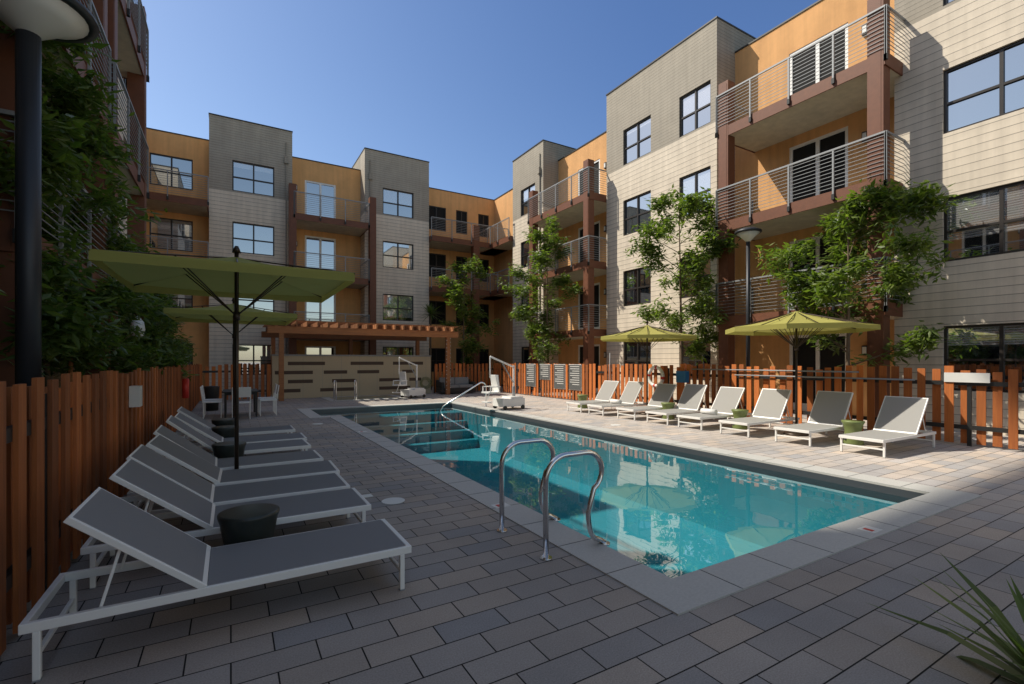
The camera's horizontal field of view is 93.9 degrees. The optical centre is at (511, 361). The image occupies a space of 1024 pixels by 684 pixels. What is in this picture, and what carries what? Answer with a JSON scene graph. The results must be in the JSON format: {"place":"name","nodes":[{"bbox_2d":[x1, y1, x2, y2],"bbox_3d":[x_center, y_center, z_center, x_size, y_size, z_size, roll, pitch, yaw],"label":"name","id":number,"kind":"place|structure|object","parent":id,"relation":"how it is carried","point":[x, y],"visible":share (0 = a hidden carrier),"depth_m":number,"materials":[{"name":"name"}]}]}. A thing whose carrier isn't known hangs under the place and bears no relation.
{"place":"outdoors","nodes":[
{"label":"outdoors","id":0,"kind":"place"},
{"bbox_2d":[418,303,442,389],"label":"tree","id":1,"kind":"object","parent":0,"point":[430,310],"visible":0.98,"depth_m":26.63,"materials":[{"name":"green plant"}]},
{"bbox_2d":[134,0,817,199],"label":"sky","id":2,"kind":"structure","parent":0,"point":[465,88],"materials":[{"name":"blue"}]},
{"bbox_2d":[0,385,1023,683],"bbox_3d":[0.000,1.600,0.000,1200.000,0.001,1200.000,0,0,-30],"label":"deck","id":3,"kind":"structure","parent":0,"point":[480,599],"depth_m":3.13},
{"bbox_2d":[0,0,98,385],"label":"lamp post","id":4,"kind":"object","parent":3,"relation":"on","point":[33,24],"visible":0.73,"depth_m":4.38,"materials":[{"name":"grey metal"}]},
{"bbox_2d":[0,21,121,375],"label":"tree","id":5,"kind":"object","parent":3,"relation":"on","point":[69,330],"visible":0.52,"depth_m":5.11,"materials":[{"name":"green plant"}]},
{"bbox_2d":[0,0,148,387],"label":"building","id":6,"kind":"structure","parent":3,"relation":"on","point":[124,29],"depth_m":8.20,"materials":[{"name":"beige"}]},
{"bbox_2d":[0,364,199,655],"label":"fence","id":7,"kind":"object","parent":3,"relation":"on","point":[67,448],"visible":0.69,"depth_m":3.37,"materials":[{"name":"brown wood"}]},
{"bbox_2d":[42,55,167,386],"bbox_3d":[-6.198,-1.285,6.486,2.571,5.772,2.012,0,0,-30],"label":"tree","id":8,"kind":"object","parent":3,"relation":"on","point":[73,96],"visible":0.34,"depth_m":6.57,"materials":[{"name":"green plant"}]},
{"bbox_2d":[42,160,173,376],"bbox_3d":[-7.213,-0.979,7.991,2.615,5.161,1.861,0,0,-30],"label":"tree","id":9,"kind":"object","parent":3,"relation":"on","point":[109,288],"visible":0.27,"depth_m":8.22,"materials":[{"name":"green plant"}]},
{"bbox_2d":[118,231,182,367],"bbox_3d":[-8.065,-0.575,9.946,2.075,4.354,1.912,0,0,-30],"label":"tree","id":10,"kind":"object","parent":3,"relation":"on","point":[152,332],"visible":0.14,"depth_m":10.04,"materials":[{"name":"green plant"}]},
{"bbox_2d":[121,293,198,380],"bbox_3d":[-8.940,-0.418,11.918,1.826,4.041,1.806,0,0,-44],"label":"tree","id":11,"kind":"object","parent":3,"relation":"on","point":[173,360],"visible":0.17,"depth_m":12.05,"materials":[{"name":"green plant"}]},
{"bbox_2d":[149,297,191,365],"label":"tree","id":12,"kind":"object","parent":3,"relation":"on","point":[171,304],"visible":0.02,"depth_m":14.30,"materials":[{"name":"green plant"}]},
{"bbox_2d":[147,294,198,366],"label":"tree","id":13,"kind":"object","parent":3,"relation":"on","point":[188,345],"visible":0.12,"depth_m":16.29,"materials":[{"name":"green plant"}]},
{"bbox_2d":[200,386,221,418],"bbox_3d":[-8.470,1.156,13.464,0.518,0.889,0.460,0,0,-30],"label":"dining chair","id":14,"kind":"object","parent":3,"relation":"on","point":[204,402],"visible":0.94,"depth_m":13.38,"materials":[{"name":"white paint"}]},
{"bbox_2d":[202,385,221,414],"bbox_3d":[-8.876,1.156,14.154,0.518,0.889,0.460,0,0,-30],"label":"dining chair","id":15,"kind":"object","parent":3,"relation":"on","point":[208,399],"visible":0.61,"depth_m":14.08,"materials":[{"name":"white paint"}]},
{"bbox_2d":[18,487,411,682],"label":"lounger","id":16,"kind":"object","parent":3,"relation":"on","point":[145,538],"visible":1,"depth_m":2.94,"materials":[{"name":"grey fabric"}]},
{"bbox_2d":[88,246,354,468],"bbox_3d":[-3.354,0.100,5.824,2.313,3.000,2.313,0,0,-30],"label":"umbrella","id":17,"kind":"object","parent":3,"relation":"on","point":[236,277],"visible":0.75,"depth_m":5.81,"materials":[{"name":"green fabric"}]},
{"bbox_2d":[211,425,233,442],"bbox_3d":[-4.985,1.370,8.322,0.423,0.460,0.423,0,0,-30],"label":"side table","id":18,"kind":"object","parent":3,"relation":"on","point":[225,431],"visible":0.41,"depth_m":8.18,"materials":[{"name":"grey"}]},
{"bbox_2d":[211,418,233,425],"bbox_3d":[-5.668,1.370,9.405,0.423,0.460,0.423,0,0,-30],"label":"side table","id":19,"kind":"object","parent":3,"relation":"on","point":[222,421],"visible":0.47,"depth_m":9.26,"materials":[{"name":"grey"}]},
{"bbox_2d":[80,458,370,589],"bbox_3d":[-2.308,1.204,4.118,2.000,0.791,0.686,0,0,-30],"label":"lounger","id":20,"kind":"object","parent":3,"relation":"on","point":[177,500],"visible":0.79,"depth_m":3.97,"materials":[{"name":"grey fabric"}]},
{"bbox_2d":[211,441,245,458],"bbox_3d":[-3.935,1.370,6.654,0.423,0.460,0.423,0,0,-30],"label":"side table","id":21,"kind":"object","parent":3,"relation":"on","point":[225,449],"visible":0.54,"depth_m":6.50,"materials":[{"name":"grey"}]},
{"bbox_2d":[109,444,349,551],"bbox_3d":[-2.723,1.203,4.779,2.000,0.793,0.686,0,0,-30],"label":"lounger","id":22,"kind":"object","parent":3,"relation":"on","point":[149,458],"visible":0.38,"depth_m":4.68,"materials":[{"name":"grey fabric"}]},
{"bbox_2d":[163,298,297,417],"bbox_3d":[-6.106,0.100,10.505,2.313,3.000,2.313,0,0,-30],"label":"umbrella","id":23,"kind":"object","parent":3,"relation":"on","point":[222,314],"visible":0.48,"depth_m":10.35,"materials":[{"name":"green fabric"}]},
{"bbox_2d":[155,415,310,460],"bbox_3d":[-4.139,1.196,7.166,2.000,0.807,0.686,0,0,-32],"label":"lounger","id":24,"kind":"object","parent":3,"relation":"on","point":[207,443],"visible":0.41,"depth_m":7.10,"materials":[{"name":"grey fabric"}]},
{"bbox_2d":[143,425,322,501],"bbox_3d":[-3.562,1.202,6.193,2.000,0.796,0.686,0,0,-31],"label":"lounger","id":25,"kind":"object","parent":3,"relation":"on","point":[253,461],"visible":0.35,"depth_m":6.15,"materials":[{"name":"grey fabric"}]},
{"bbox_2d":[127,434,339,507],"bbox_3d":[-3.087,1.210,5.495,2.000,0.779,0.686,0,0,-29],"label":"lounger","id":26,"kind":"object","parent":3,"relation":"on","point":[185,458],"visible":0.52,"depth_m":5.37,"materials":[{"name":"grey fabric"}]},
{"bbox_2d":[198,363,270,400],"bbox_3d":[-11.265,0.845,19.478,2.580,1.510,0.100,0,0,-30],"label":"fence","id":27,"kind":"object","parent":3,"relation":"on","point":[251,371],"visible":0.62,"depth_m":19.58,"materials":[{"name":"brown wood"}]},
{"bbox_2d":[175,406,294,438],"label":"lounger","id":28,"kind":"object","parent":3,"relation":"on","point":[242,431],"visible":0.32,"depth_m":8.82,"materials":[{"name":"grey fabric"}]},
{"bbox_2d":[174,412,306,450],"bbox_3d":[-4.512,1.213,7.897,2.000,0.773,0.686,0,0,-31],"label":"lounger","id":29,"kind":"object","parent":3,"relation":"on","point":[204,431],"visible":0.45,"depth_m":7.83,"materials":[{"name":"grey fabric"}]},
{"bbox_2d":[223,388,258,417],"bbox_3d":[-8.045,1.230,14.178,0.900,0.740,1.500,0,0,-30],"label":"dining table","id":30,"kind":"object","parent":3,"relation":"on","point":[226,392],"visible":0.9,"depth_m":13.75,"materials":[{"name":"metal"}]},
{"bbox_2d":[232,387,250,418],"bbox_3d":[-7.498,1.156,13.248,0.460,0.889,0.518,0,0,-30],"label":"dining chair","id":31,"kind":"object","parent":3,"relation":"on","point":[244,391],"visible":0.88,"depth_m":13.09,"materials":[{"name":"white paint"}]},
{"bbox_2d":[217,503,279,545],"bbox_3d":[-2.005,1.370,3.647,0.423,0.460,0.423,0,0,-30],"label":"side table","id":32,"kind":"object","parent":3,"relation":"on","point":[247,523],"visible":0.65,"depth_m":3.52,"materials":[{"name":"grey"}]},
{"bbox_2d":[258,384,276,412],"bbox_3d":[-7.619,1.156,14.893,0.518,0.889,0.460,0,0,-30],"label":"dining chair","id":33,"kind":"object","parent":3,"relation":"on","point":[275,388],"visible":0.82,"depth_m":14.80,"materials":[{"name":"white paint"}]},
{"bbox_2d":[259,385,278,415],"bbox_3d":[-7.214,1.156,14.203,0.518,0.889,0.460,0,0,-30],"label":"dining chair","id":34,"kind":"object","parent":3,"relation":"on","point":[275,398],"visible":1,"depth_m":14.10,"materials":[{"name":"white paint"}]},
{"bbox_2d":[146,112,508,393],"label":"building","id":35,"kind":"structure","parent":3,"relation":"on","point":[395,233],"depth_m":25.83,"materials":[{"name":"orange paint"}]},
{"bbox_2d":[271,354,430,398],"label":"wall","id":36,"kind":"structure","parent":3,"relation":"on","point":[309,376],"depth_m":21.69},
{"bbox_2d":[333,380,336,400],"bbox_3d":[-7.102,1.275,19.220,0.100,1.056,0.372,0,0,0],"label":"handrail","id":37,"kind":"object","parent":36,"relation":"attached to","point":[335,387],"visible":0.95,"depth_m":19.07,"materials":[{"name":"silver metal"}]},
{"bbox_2d":[354,379,356,399],"bbox_3d":[-6.412,1.275,19.625,0.100,1.056,0.372,0,0,0],"label":"handrail","id":38,"kind":"object","parent":36,"relation":"attached to","point":[354,389],"visible":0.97,"depth_m":19.55,"materials":[{"name":"silver metal"}]},
{"bbox_2d":[261,320,457,400],"bbox_3d":[-7.272,-0.025,22.927,8.200,3.250,5.200,0,0,-30],"label":"pergola","id":39,"kind":"object","parent":3,"relation":"on","point":[352,331],"visible":0.92,"depth_m":21.72,"materials":[{"name":"brown wood"}]},
{"bbox_2d":[321,395,405,400],"bbox_3d":[-6.446,1.593,20.831,3.200,0.014,2.450,0,0,-30],"label":"spa","id":40,"kind":"object","parent":3,"relation":"in","point":[365,397],"visible":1,"depth_m":20.85,"materials":[{"name":"concrete"}]},
{"bbox_2d":[392,357,425,397],"bbox_3d":[-4.508,0.712,20.793,0.650,1.773,1.430,0,0,40],"label":"pool lift","id":41,"kind":"object","parent":3,"relation":"on","point":[412,392],"visible":1,"depth_m":20.67,"materials":[{"name":"white paint"}]},
{"bbox_2d":[130,317,717,414],"bbox_3d":[-3.136,0.365,15.482,13.624,2.471,15.032,0,0,-30],"label":"deck clutter","id":42,"kind":"object","parent":3,"relation":"on","point":[211,392],"visible":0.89,"depth_m":15.29,"materials":[{"name":"white paint"}]},
{"bbox_2d":[436,377,475,393],"bbox_3d":[-2.772,1.177,23.658,1.800,0.745,0.800,0,0,-30],"label":"outdoor sofa","id":43,"kind":"object","parent":3,"relation":"on","point":[460,384],"visible":0.91,"depth_m":23.51,"materials":[{"name":"fabric"}]},
{"bbox_2d":[434,363,491,392],"bbox_3d":[-2.465,0.848,24.636,3.280,1.505,0.074,0,0,-30],"label":"fence","id":44,"kind":"object","parent":3,"relation":"on","point":[476,368],"visible":0.63,"depth_m":24.80,"materials":[{"name":"brown wood"}]},
{"bbox_2d":[440,382,486,410],"bbox_3d":[-1.751,1.614,16.629,1.823,1.773,0.100,0,0,-15],"label":"pool handrail","id":45,"kind":"object","parent":3,"relation":"on","point":[467,391],"visible":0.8,"depth_m":16.70,"materials":[{"name":"silver metal"}]},
{"bbox_2d":[433,255,500,367],"bbox_3d":[-2.621,-2.064,25.718,3.373,7.331,2.959,0,0,-30],"label":"tree","id":46,"kind":"object","parent":3,"relation":"on","point":[456,292],"visible":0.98,"depth_m":25.55,"materials":[{"name":"green plant"}]},
{"bbox_2d":[480,188,512,384],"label":"apartment building","id":47,"kind":"structure","parent":3,"relation":"on","point":[503,307],"depth_m":31.06,"materials":[{"name":"orange paint"}]},
{"bbox_2d":[481,356,524,409],"bbox_3d":[-0.320,0.712,15.909,1.430,1.773,0.650,0,0,-35],"label":"pool lift","id":48,"kind":"object","parent":3,"relation":"on","point":[512,400],"visible":0.98,"depth_m":15.80,"materials":[{"name":"white paint"}]},
{"bbox_2d":[496,214,582,363],"bbox_3d":[1.222,-2.523,22.439,4.283,8.250,3.202,0,0,9],"label":"tree","id":49,"kind":"object","parent":3,"relation":"on","point":[542,261],"visible":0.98,"depth_m":22.20,"materials":[{"name":"green plant"}]},
{"bbox_2d":[577,394,587,407],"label":"side table","id":50,"kind":"object","parent":3,"relation":"on","point":[582,397],"visible":0.77,"depth_m":16.19,"materials":[{"name":"green"}]},
{"bbox_2d":[566,381,624,412],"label":"lounger","id":51,"kind":"object","parent":3,"relation":"on","point":[606,392],"visible":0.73,"depth_m":15.62,"materials":[{"name":"white paint"}]},
{"bbox_2d":[313,423,881,532],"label":"deck skimmer lids","id":52,"kind":"object","parent":3,"relation":"on","point":[395,500],"visible":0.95,"depth_m":5.39,"materials":[{"name":"white plastic"}]},
{"bbox_2d":[587,381,650,415],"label":"lounger","id":53,"kind":"object","parent":3,"relation":"on","point":[631,392],"visible":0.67,"depth_m":14.63,"materials":[{"name":"white paint"}]},
{"bbox_2d":[297,401,981,615],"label":"pool","id":54,"kind":"structure","parent":3,"relation":"in","point":[682,527],"depth_m":7.73,"materials":[{"name":"liquid"}]},
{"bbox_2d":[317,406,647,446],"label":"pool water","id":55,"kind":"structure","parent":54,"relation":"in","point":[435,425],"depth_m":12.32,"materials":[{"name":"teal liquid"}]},
{"bbox_2d":[497,438,560,532],"bbox_3d":[0.172,1.189,4.660,0.720,0.863,0.100,0,0,-30],"label":"pool rail","id":56,"kind":"object","parent":54,"relation":"attached to","point":[507,449],"visible":0.8,"depth_m":4.53,"materials":[{"name":"silver metal"}]},
{"bbox_2d":[540,450,609,560],"bbox_3d":[0.542,1.189,4.031,0.720,0.863,0.100,0,0,-30],"label":"pool rail","id":57,"kind":"object","parent":54,"relation":"attached to","point":[545,556],"visible":0.98,"depth_m":3.97,"materials":[{"name":"silver metal"}]},
{"bbox_2d":[616,383,676,420],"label":"lounger","id":58,"kind":"object","parent":3,"relation":"on","point":[663,392],"visible":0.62,"depth_m":13.66,"materials":[{"name":"white paint"}]},
{"bbox_2d":[601,321,696,414],"bbox_3d":[4.068,0.190,14.391,2.686,2.820,2.686,0,0,-30],"label":"umbrella","id":59,"kind":"object","parent":3,"relation":"on","point":[646,333],"visible":0.88,"depth_m":14.08,"materials":[{"name":"green fabric"},{"name":"bronze metal"}]},
{"bbox_2d":[661,402,674,419],"bbox_3d":[4.306,1.375,13.197,0.382,0.450,0.382,0,0,-30],"label":"side table","id":60,"kind":"object","parent":3,"relation":"on","point":[667,405],"visible":0.74,"depth_m":13.07,"materials":[{"name":"green"}]},
{"bbox_2d":[645,384,714,424],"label":"lounger","id":61,"kind":"object","parent":3,"relation":"on","point":[691,398],"visible":0.82,"depth_m":12.80,"materials":[{"name":"white paint"}]},
{"bbox_2d":[624,184,740,364],"bbox_3d":[5.505,-2.157,16.005,3.559,7.517,3.328,0,0,11],"label":"tree","id":62,"kind":"object","parent":3,"relation":"on","point":[693,203],"visible":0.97,"depth_m":15.62,"materials":[{"name":"green plant"}]},
{"bbox_2d":[677,387,752,430],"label":"lounger","id":63,"kind":"object","parent":3,"relation":"on","point":[727,400],"visible":0.73,"depth_m":11.85,"materials":[{"name":"white paint"}]},
{"bbox_2d":[731,409,748,429],"bbox_3d":[5.403,1.375,11.331,0.382,0.450,0.382,0,0,-30],"label":"side table","id":64,"kind":"object","parent":3,"relation":"on","point":[739,413],"visible":0.77,"depth_m":11.20,"materials":[{"name":"green"}]},
{"bbox_2d":[734,227,761,405],"bbox_3d":[6.778,-1.115,13.728,0.720,5.430,0.720,0,0,-30],"label":"lamp post","id":65,"kind":"object","parent":3,"relation":"on","point":[747,235],"visible":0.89,"depth_m":13.68,"materials":[{"name":"grey metal"}]},
{"bbox_2d":[492,363,1023,449],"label":"fence","id":66,"kind":"object","parent":3,"relation":"on","point":[965,426],"visible":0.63,"depth_m":10.60,"materials":[{"name":"brown wood"}]},
{"bbox_2d":[129,364,989,406],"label":"signs","id":67,"kind":"object","parent":66,"relation":"attached to","point":[135,396],"visible":1,"depth_m":12.52,"materials":[{"name":"white paint"}]},
{"bbox_2d":[648,366,664,386],"bbox_3d":[4.658,0.500,15.498,0.110,0.704,0.709,0,0,-30],"label":"life ring","id":68,"kind":"object","parent":66,"relation":"attached to","point":[651,369],"visible":0.91,"depth_m":15.45,"materials":[{"name":"white plastic"}]},
{"bbox_2d":[719,388,799,437],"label":"lounger","id":69,"kind":"object","parent":3,"relation":"on","point":[771,406],"visible":0.88,"depth_m":10.85,"materials":[{"name":"grey fabric"}]},
{"bbox_2d":[725,305,880,436],"bbox_3d":[6.184,0.190,10.398,2.686,2.820,2.686,0,0,-30],"label":"umbrella","id":70,"kind":"object","parent":3,"relation":"on","point":[796,323],"visible":0.96,"depth_m":10.17,"materials":[{"name":"lime green fabric"},{"name":"bronze metal"}]},
{"bbox_2d":[773,391,853,446],"bbox_3d":[6.221,1.118,9.696,2.000,0.965,0.686,0,0,-30],"label":"lounger","id":71,"kind":"object","parent":3,"relation":"on","point":[829,410],"visible":0.83,"depth_m":9.77,"materials":[{"name":"grey fabric"}]},
{"bbox_2d":[841,420,864,445],"bbox_3d":[6.581,1.375,9.228,0.382,0.450,0.382,0,0,-30],"label":"side table","id":72,"kind":"object","parent":3,"relation":"on","point":[852,426],"visible":0.83,"depth_m":9.11,"materials":[{"name":"green"}]},
{"bbox_2d":[752,174,963,391],"bbox_3d":[8.491,-1.401,11.415,4.004,6.006,3.884,0,0,-10],"label":"tree","id":73,"kind":"object","parent":3,"relation":"on","point":[816,288],"visible":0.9,"depth_m":11.09,"materials":[{"name":"green plant"}]},
{"bbox_2d":[839,396,935,457],"bbox_3d":[6.807,1.136,8.644,2.000,0.929,0.686,0,0,-29],"label":"lounger","id":74,"kind":"object","parent":3,"relation":"on","point":[899,418],"visible":1,"depth_m":8.72,"materials":[{"name":"white fabric"}]},
{"bbox_2d":[868,555,1023,683],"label":"spiky plant","id":75,"kind":"object","parent":3,"relation":"on","point":[1012,653],"visible":0.98,"depth_m":2.41,"materials":[{"name":"green plant"}]},
{"bbox_2d":[512,0,1023,436],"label":"building","id":76,"kind":"structure","parent":0,"point":[790,129],"depth_m":14.41,"materials":[{"name":"beige"}]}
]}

